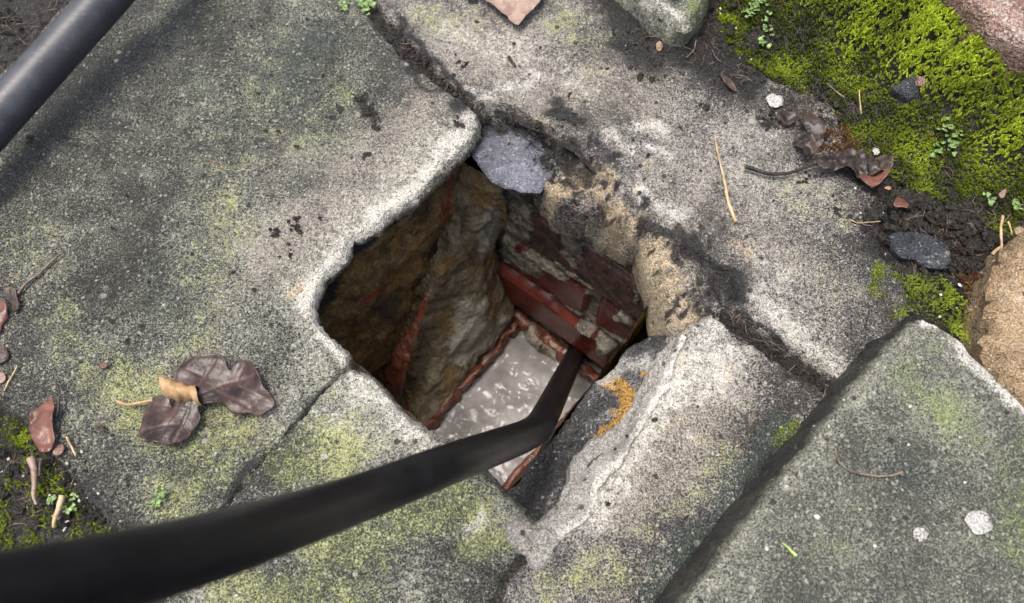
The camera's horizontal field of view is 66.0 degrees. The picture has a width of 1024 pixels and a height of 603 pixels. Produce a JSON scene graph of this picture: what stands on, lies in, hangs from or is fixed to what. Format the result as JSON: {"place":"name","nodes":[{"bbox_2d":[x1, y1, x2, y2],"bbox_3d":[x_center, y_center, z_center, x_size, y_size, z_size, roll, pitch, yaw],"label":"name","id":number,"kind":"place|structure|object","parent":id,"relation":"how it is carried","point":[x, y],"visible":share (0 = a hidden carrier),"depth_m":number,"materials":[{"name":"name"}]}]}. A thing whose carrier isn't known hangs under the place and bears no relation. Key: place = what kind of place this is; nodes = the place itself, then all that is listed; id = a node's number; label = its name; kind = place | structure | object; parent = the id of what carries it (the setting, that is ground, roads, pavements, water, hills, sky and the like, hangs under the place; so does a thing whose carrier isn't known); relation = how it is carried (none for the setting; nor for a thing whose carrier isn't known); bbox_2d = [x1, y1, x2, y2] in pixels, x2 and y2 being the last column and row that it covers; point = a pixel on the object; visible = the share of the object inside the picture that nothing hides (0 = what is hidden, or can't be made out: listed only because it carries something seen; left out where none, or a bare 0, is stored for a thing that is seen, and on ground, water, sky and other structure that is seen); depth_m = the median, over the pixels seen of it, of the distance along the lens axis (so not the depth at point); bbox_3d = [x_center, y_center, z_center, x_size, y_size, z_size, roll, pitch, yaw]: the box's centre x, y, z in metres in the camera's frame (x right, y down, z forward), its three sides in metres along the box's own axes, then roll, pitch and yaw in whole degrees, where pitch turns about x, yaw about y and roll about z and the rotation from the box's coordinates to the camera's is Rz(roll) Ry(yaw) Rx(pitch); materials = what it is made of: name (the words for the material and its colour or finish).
{"place":"outdoors","nodes":[
{"label":"outdoors","id":0,"kind":"place"},
{"bbox_2d":[0,0,1023,602],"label":"soil","id":1,"kind":"structure","parent":0,"point":[710,32],"depth_m":0.65,"materials":[{"name":"black soil"}]},
{"bbox_2d":[0,414,110,549],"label":"ground moss","id":2,"kind":"object","parent":1,"relation":"on","point":[19,444],"visible":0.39,"depth_m":0.54,"materials":[{"name":"green plant"}]},
{"bbox_2d":[52,495,64,527],"bbox_3d":[-0.305,0.141,0.530,0.005,0.004,0.021,0,65,0],"label":"stick","id":3,"kind":"object","parent":2,"relation":"on","point":[60,502],"visible":1,"depth_m":0.53,"materials":[{"name":"wood"}]},
{"bbox_2d":[46,492,78,514],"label":"liverwort","id":4,"kind":"object","parent":1,"relation":"on","point":[50,500],"visible":1,"depth_m":0.54,"materials":[{"name":"green plant"}]},
{"bbox_2d":[0,0,481,528],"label":"paving slab","id":5,"kind":"structure","parent":1,"relation":"on","point":[146,98],"depth_m":0.63,"materials":[{"name":"concrete"}]},
{"bbox_2d":[0,371,5,382],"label":"dead leaf","id":6,"kind":"object","parent":5,"relation":"on","point":[2,377],"visible":1,"depth_m":0.57,"materials":[{"name":"plant"}]},
{"bbox_2d":[0,302,7,330],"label":"dead leaf","id":7,"kind":"object","parent":5,"relation":"on","point":[3,313],"visible":1,"depth_m":0.59,"materials":[{"name":"plant"}]},
{"bbox_2d":[0,344,8,363],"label":"dead leaf","id":8,"kind":"object","parent":5,"relation":"on","point":[4,354],"visible":1,"depth_m":0.58,"materials":[{"name":"brown plant"}]},
{"bbox_2d":[3,366,17,390],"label":"stem","id":9,"kind":"object","parent":5,"relation":"on","point":[8,381],"visible":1,"depth_m":0.57,"materials":[{"name":"plant"}]},
{"bbox_2d":[4,286,18,311],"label":"dead leaf","id":10,"kind":"object","parent":5,"relation":"on","point":[10,296],"visible":1,"depth_m":0.60,"materials":[{"name":"brown plant"}]},
{"bbox_2d":[17,253,60,294],"bbox_3d":[-0.365,-0.022,0.607,0.004,0.003,0.043,32,69,14],"label":"twig","id":11,"kind":"object","parent":5,"relation":"on","point":[26,283],"visible":1,"depth_m":0.60,"materials":[{"name":"brown wood"}]},
{"bbox_2d":[28,381,59,452],"bbox_3d":[-0.330,0.081,0.555,0.020,0.010,0.052,-6,65,-3],"label":"dead leaf","id":12,"kind":"object","parent":5,"relation":"on","point":[41,431],"visible":1,"depth_m":0.55,"materials":[{"name":"plant"}]},
{"bbox_2d":[53,444,64,455],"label":"dead leaf","id":13,"kind":"object","parent":5,"relation":"on","point":[58,450],"visible":1,"depth_m":0.55,"materials":[{"name":"pink plant"}]},
{"bbox_2d":[0,0,135,151],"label":"drain pipe","id":14,"kind":"object","parent":5,"relation":"on","point":[37,73],"visible":1,"depth_m":0.63,"materials":[{"name":"grey plastic"}]},
{"bbox_2d":[65,436,76,456],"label":"stem","id":15,"kind":"object","parent":5,"relation":"on","point":[70,444],"visible":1,"depth_m":0.55,"materials":[{"name":"plant"}]},
{"bbox_2d":[96,423,103,431],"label":"dead leaf","id":16,"kind":"object","parent":5,"relation":"on","point":[99,427],"visible":1,"depth_m":0.56,"materials":[{"name":"brown plant"}]},
{"bbox_2d":[99,362,107,367],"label":"dead leaf","id":17,"kind":"object","parent":5,"relation":"on","point":[103,365],"visible":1,"depth_m":0.58,"materials":[{"name":"plant"}]},
{"bbox_2d":[150,484,167,507],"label":"liverwort","id":18,"kind":"object","parent":5,"relation":"on","point":[158,502],"visible":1,"depth_m":0.53,"materials":[{"name":"green plant"}]},
{"bbox_2d":[116,353,274,445],"bbox_3d":[-0.227,0.066,0.558,0.106,0.017,0.059,-19,66,-8],"label":"dead leaf","id":19,"kind":"object","parent":5,"relation":"on","point":[193,385],"visible":1,"depth_m":0.56,"materials":[{"name":"brown plant"}]},
{"bbox_2d":[338,0,349,11],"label":"liverwort","id":20,"kind":"object","parent":5,"relation":"on","point":[343,5],"visible":1,"depth_m":0.72,"materials":[{"name":"green plant"}]},
{"bbox_2d":[356,0,376,15],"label":"liverwort","id":21,"kind":"object","parent":5,"relation":"on","point":[364,3],"visible":1,"depth_m":0.72,"materials":[{"name":"green plant"}]},
{"bbox_2d":[0,0,1023,527],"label":"rootlets","id":22,"kind":"object","parent":5,"relation":"on","point":[728,310],"visible":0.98,"depth_m":0.64,"materials":[{"name":"brown plant"}]},
{"bbox_2d":[164,360,534,602],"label":"paving slab","id":23,"kind":"structure","parent":1,"relation":"on","point":[450,544],"depth_m":0.53,"materials":[{"name":"concrete"}]},
{"bbox_2d":[318,158,474,381],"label":"rendered wall","id":24,"kind":"structure","parent":1,"relation":"on","point":[368,301],"depth_m":0.73,"materials":[{"name":"brown stone"}]},
{"bbox_2d":[380,162,515,423],"bbox_3d":[-0.085,0.024,0.822,0.083,0.323,0.223,35,70,15],"label":"mortar benching","id":25,"kind":"object","parent":24,"relation":"attached to","point":[466,323],"visible":0.74,"depth_m":0.84,"materials":[{"name":"brown concrete"}]},
{"bbox_2d":[383,296,427,404],"bbox_3d":[-0.108,0.058,0.821,0.026,0.136,0.090,41,71,17],"label":"clay shard","id":26,"kind":"object","parent":25,"relation":"on","point":[397,367],"visible":0.94,"depth_m":0.81,"materials":[{"name":"ceramic"}]},
{"bbox_2d":[1,7,966,596],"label":"pale grit","id":27,"kind":"object","parent":1,"relation":"on","point":[741,549],"visible":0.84,"depth_m":0.53,"materials":[{"name":"grey stone"}]},
{"bbox_2d":[0,0,1006,534],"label":"soil lumps","id":28,"kind":"object","parent":1,"relation":"on","point":[970,244],"visible":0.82,"depth_m":0.63,"materials":[{"name":"black soil"}]},
{"bbox_2d":[26,456,37,504],"bbox_3d":[-0.325,0.122,0.537,0.006,0.006,0.034,-20,67,-9],"label":"dry strip","id":29,"kind":"object","parent":28,"relation":"on","point":[31,462],"visible":1,"depth_m":0.54,"materials":[{"name":"brown plant"}]},
{"bbox_2d":[38,458,43,476],"bbox_3d":[-0.325,0.114,0.541,0.004,0.004,0.012,0,65,0],"label":"dry strip","id":30,"kind":"object","parent":28,"relation":"on","point":[40,462],"visible":1,"depth_m":0.54,"materials":[{"name":"plant"}]},
{"bbox_2d":[826,82,844,98],"bbox_3d":[0.276,-0.180,0.673,0.002,0.002,0.021,-37,70,-16],"label":"straw","id":31,"kind":"object","parent":28,"relation":"on","point":[838,93],"visible":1,"depth_m":0.67,"materials":[{"name":"beige plant"}]},
{"bbox_2d":[424,307,598,490],"bbox_3d":[-0.001,0.138,0.903,0.170,0.038,0.252,36,70,15],"label":"gully pot","id":32,"kind":"object","parent":1,"relation":"in","point":[522,322],"visible":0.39,"depth_m":0.92,"materials":[{"name":"ceramic"}]},
{"bbox_2d":[0,345,584,602],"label":"drain pipe","id":33,"kind":"object","parent":32,"relation":"on","point":[156,562],"visible":0.98,"depth_m":0.25,"materials":[{"name":"black plastic"}]},
{"bbox_2d":[468,118,647,368],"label":"brick wall","id":34,"kind":"structure","parent":1,"relation":"on","point":[585,298],"depth_m":0.80,"materials":[{"name":"red brick"}]},
{"bbox_2d":[470,124,549,194],"bbox_3d":[-0.004,-0.123,0.682,0.074,0.011,0.071,0,65,0],"label":"stone shard","id":35,"kind":"object","parent":34,"relation":"on","point":[500,163],"visible":0.94,"depth_m":0.68,"materials":[{"name":"grey stone"}]},
{"bbox_2d":[524,323,561,361],"bbox_3d":[0.067,0.073,0.951,0.115,0.067,0.032,33,69,14],"label":"mortar crust","id":36,"kind":"object","parent":34,"relation":"attached to","point":[538,343],"visible":0.32,"depth_m":0.93},
{"bbox_2d":[512,306,647,487],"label":"rendered wall","id":37,"kind":"structure","parent":1,"relation":"on","point":[639,333],"depth_m":0.65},
{"bbox_2d":[373,0,912,381],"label":"paving slab","id":38,"kind":"structure","parent":1,"relation":"on","point":[789,263],"depth_m":0.66,"materials":[{"name":"concrete"}]},
{"bbox_2d":[0,3,992,527],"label":"soil crumbs","id":39,"kind":"object","parent":38,"relation":"on","point":[784,361],"visible":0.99,"depth_m":0.64,"materials":[{"name":"black soil"}]},
{"bbox_2d":[507,55,515,65],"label":"twig","id":40,"kind":"object","parent":38,"relation":"on","point":[510,60],"visible":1,"depth_m":0.70,"materials":[{"name":"grey plant"}]},
{"bbox_2d":[485,0,540,24],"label":"dead leaf","id":41,"kind":"object","parent":38,"relation":"on","point":[516,12],"visible":1,"depth_m":0.71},
{"bbox_2d":[656,41,662,51],"bbox_3d":[0.131,-0.227,0.704,0.006,0.006,0.011,0,65,0],"label":"pebble","id":42,"kind":"object","parent":38,"relation":"on","point":[659,45],"visible":1,"depth_m":0.70,"materials":[{"name":"beige stone"}]},
{"bbox_2d":[615,0,708,46],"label":"stone block","id":43,"kind":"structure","parent":38,"relation":"on","point":[673,22],"depth_m":0.69,"materials":[{"name":"grey stone"}]},
{"bbox_2d":[686,39,696,57],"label":"twig","id":44,"kind":"object","parent":38,"relation":"on","point":[693,49],"visible":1,"depth_m":0.70,"materials":[{"name":"brown wood"}]},
{"bbox_2d":[714,135,737,222],"bbox_3d":[0.175,-0.101,0.644,0.010,0.004,0.086,0,65,0],"label":"straw","id":45,"kind":"object","parent":38,"relation":"on","point":[732,213],"visible":1,"depth_m":0.64,"materials":[{"name":"beige plant"}]},
{"bbox_2d":[721,71,736,91],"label":"dead leaf","id":46,"kind":"object","parent":38,"relation":"on","point":[728,82],"visible":1,"depth_m":0.69,"materials":[{"name":"brown plant"}]},
{"bbox_2d":[766,93,782,107],"bbox_3d":[0.226,-0.173,0.678,0.014,0.006,0.016,0,65,0],"label":"shell bit","id":47,"kind":"object","parent":38,"relation":"on","point":[775,101],"visible":1,"depth_m":0.68,"materials":[{"name":"white stone"}]},
{"bbox_2d":[778,110,826,159],"bbox_3d":[0.246,-0.142,0.655,0.034,0.014,0.051,-16,66,-7],"label":"curled leaf","id":48,"kind":"object","parent":38,"relation":"on","point":[810,141],"visible":1,"depth_m":0.65,"materials":[{"name":"brown plant"}]},
{"bbox_2d":[744,148,893,187],"bbox_3d":[0.250,-0.108,0.637,0.120,0.017,0.039,0,65,0],"label":"crumpled leaf","id":49,"kind":"object","parent":38,"relation":"on","point":[863,165],"visible":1,"depth_m":0.64,"materials":[{"name":"plant"}]},
{"bbox_2d":[819,122,861,152],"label":"red moss","id":50,"kind":"object","parent":38,"relation":"on","point":[835,144],"visible":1,"depth_m":0.66,"materials":[{"name":"brown plant"}]},
{"bbox_2d":[497,315,823,602],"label":"paving slab","id":51,"kind":"structure","parent":1,"relation":"on","point":[641,538],"depth_m":0.55,"materials":[{"name":"concrete"}]},
{"bbox_2d":[504,334,686,571],"bbox_3d":[0.072,0.103,0.561,0.044,0.021,0.204,38,71,16],"label":"mortar bed","id":52,"kind":"object","parent":51,"relation":"on","point":[595,464],"visible":1,"depth_m":0.55,"materials":[{"name":"grey concrete"}]},
{"bbox_2d":[772,419,800,451],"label":"joint moss","id":53,"kind":"object","parent":51,"relation":"on","point":[795,426],"visible":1,"depth_m":0.56,"materials":[{"name":"green plant"}]},
{"bbox_2d":[741,0,768,17],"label":"liverwort","id":54,"kind":"object","parent":1,"relation":"on","point":[754,7],"visible":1,"depth_m":0.72,"materials":[{"name":"green plant"}]},
{"bbox_2d":[758,10,773,48],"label":"liverwort","id":55,"kind":"object","parent":1,"relation":"on","point":[762,42],"visible":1,"depth_m":0.71,"materials":[{"name":"green plant"}]},
{"bbox_2d":[654,320,1023,602],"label":"kerb slab","id":56,"kind":"structure","parent":1,"relation":"on","point":[948,388],"depth_m":0.48,"materials":[{"name":"concrete"}]},
{"bbox_2d":[782,542,797,556],"bbox_3d":[0.165,0.147,0.468,0.009,0.002,0.009,0,65,0],"label":"grass blade","id":57,"kind":"object","parent":56,"relation":"on","point":[793,553],"depth_m":0.47,"materials":[{"name":"plant"}]},
{"bbox_2d":[834,448,903,476],"bbox_3d":[0.220,0.103,0.488,0.043,0.002,0.012,19,66,9],"label":"curved stem","id":58,"kind":"object","parent":56,"relation":"on","point":[889,475],"visible":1,"depth_m":0.49,"materials":[{"name":"plant"}]},
{"bbox_2d":[913,527,928,540],"bbox_3d":[0.245,0.140,0.473,0.009,0.005,0.008,0,65,0],"label":"stone chip","id":59,"kind":"object","parent":56,"relation":"on","point":[919,533],"visible":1,"depth_m":0.47,"materials":[{"name":"white stone"}]},
{"bbox_2d":[964,511,992,534],"bbox_3d":[0.281,0.134,0.476,0.016,0.006,0.014,-13,66,-6],"label":"stone chip","id":60,"kind":"object","parent":56,"relation":"on","point":[977,522],"visible":1,"depth_m":0.47,"materials":[{"name":"white stone"}]},
{"bbox_2d":[859,90,861,113],"bbox_3d":[0.292,-0.167,0.660,0.004,0.002,0.025,0,65,0],"label":"straw","id":61,"kind":"object","parent":1,"relation":"on","point":[860,102],"visible":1,"depth_m":0.66,"materials":[{"name":"beige plant"}]},
{"bbox_2d":[716,0,1023,238],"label":"dark moss","id":62,"kind":"object","parent":1,"relation":"on","point":[779,68],"visible":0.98,"depth_m":0.67,"materials":[{"name":"green plant"}]},
{"bbox_2d":[982,192,996,205],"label":"liverwort","id":63,"kind":"object","parent":62,"relation":"on","point":[991,201],"visible":1,"depth_m":0.63,"materials":[{"name":"green plant"}]},
{"bbox_2d":[999,189,1006,197],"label":"dead leaf","id":64,"kind":"object","parent":62,"relation":"on","point":[1002,193],"visible":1,"depth_m":0.62,"materials":[{"name":"brown plant"}]},
{"bbox_2d":[873,148,879,154],"bbox_3d":[0.302,-0.125,0.655,0.006,0.004,0.007,0,65,0],"label":"pebble","id":65,"kind":"object","parent":1,"relation":"on","point":[876,151],"visible":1,"depth_m":0.65,"materials":[{"name":"white stone"}]},
{"bbox_2d":[893,197,908,207],"bbox_3d":[0.312,-0.079,0.632,0.012,0.004,0.012,31,69,13],"label":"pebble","id":66,"kind":"object","parent":1,"relation":"on","point":[899,202],"visible":1,"depth_m":0.63,"materials":[{"name":"stone"}]},
{"bbox_2d":[790,0,1023,175],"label":"bright moss","id":67,"kind":"object","parent":1,"relation":"on","point":[953,53],"visible":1,"depth_m":0.64,"materials":[{"name":"green plant"}]},
{"bbox_2d":[889,75,918,103],"bbox_3d":[0.313,-0.167,0.623,0.024,0.012,0.018,-23,67,-10],"label":"stone chip","id":68,"kind":"object","parent":67,"relation":"on","point":[905,91],"visible":1,"depth_m":0.62,"materials":[{"name":"stone"}]},
{"bbox_2d":[915,76,925,88],"bbox_3d":[0.320,-0.171,0.618,0.007,0.008,0.009,0,65,0],"label":"pebble","id":69,"kind":"object","parent":68,"relation":"on","point":[920,81],"visible":1,"depth_m":0.61,"materials":[{"name":"pink stone"}]},
{"bbox_2d":[886,231,950,270],"bbox_3d":[0.321,-0.040,0.623,0.048,0.012,0.030,11,65,5],"label":"slate chip","id":70,"kind":"object","parent":1,"relation":"on","point":[930,253],"visible":1,"depth_m":0.62,"materials":[{"name":"grey stone"}]},
{"bbox_2d":[866,260,971,345],"bbox_3d":[0.318,0.000,0.599,0.098,0.004,0.054,20,67,9],"label":"moss","id":71,"kind":"object","parent":1,"relation":"on","point":[945,297],"visible":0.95,"depth_m":0.60,"materials":[{"name":"green plant"}]},
{"bbox_2d":[929,117,962,157],"bbox_3d":[0.360,-0.135,0.650,0.021,0.020,0.030,11,66,5],"label":"liverwort","id":72,"kind":"object","parent":1,"relation":"on","point":[953,144],"visible":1,"depth_m":0.65,"materials":[{"name":"green plant"}]},
{"bbox_2d":[955,272,983,302],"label":"red moss","id":73,"kind":"object","parent":1,"relation":"on","point":[972,281],"visible":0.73,"depth_m":0.60,"materials":[{"name":"brown plant"}]},
{"bbox_2d":[934,0,1023,82],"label":"red stone","id":74,"kind":"object","parent":1,"relation":"on","point":[998,25],"visible":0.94,"depth_m":0.61,"materials":[{"name":"stone"}]},
{"bbox_2d":[958,231,1023,406],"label":"tan rock","id":75,"kind":"object","parent":1,"relation":"on","point":[995,326],"visible":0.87,"depth_m":0.56,"materials":[{"name":"stone"}]},
{"bbox_2d":[1012,226,1023,237],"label":"stone chip","id":76,"kind":"object","parent":75,"relation":"on","point":[1018,230],"visible":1,"depth_m":0.60,"materials":[{"name":"beige stone"}]},
{"bbox_2d":[990,246,1002,255],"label":"twig","id":77,"kind":"object","parent":1,"relation":"on","point":[994,251],"visible":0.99,"depth_m":0.60,"materials":[{"name":"wood"}]},
{"bbox_2d":[992,215,1003,261],"bbox_3d":[0.378,-0.048,0.609,0.006,0.002,0.045,22,67,10],"label":"root","id":78,"kind":"object","parent":1,"relation":"on","point":[1001,232],"visible":0.81,"depth_m":0.61,"materials":[{"name":"wood"}]},
{"bbox_2d":[1007,221,1012,234],"bbox_3d":[0.388,-0.057,0.613,0.002,0.002,0.012,0,65,0],"label":"root","id":79,"kind":"object","parent":1,"relation":"on","point":[1009,225],"visible":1,"depth_m":0.61,"materials":[{"name":"wood"}]},
{"bbox_2d":[1011,198,1022,210],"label":"liverwort","id":80,"kind":"object","parent":1,"relation":"on","point":[1015,202],"visible":1,"depth_m":0.63,"materials":[{"name":"green plant"}]},
{"bbox_2d":[433,328,601,485],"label":"water","id":81,"kind":"structure","parent":0,"point":[509,385],"depth_m":0.92,"materials":[{"name":"grey liquid"}]}
]}

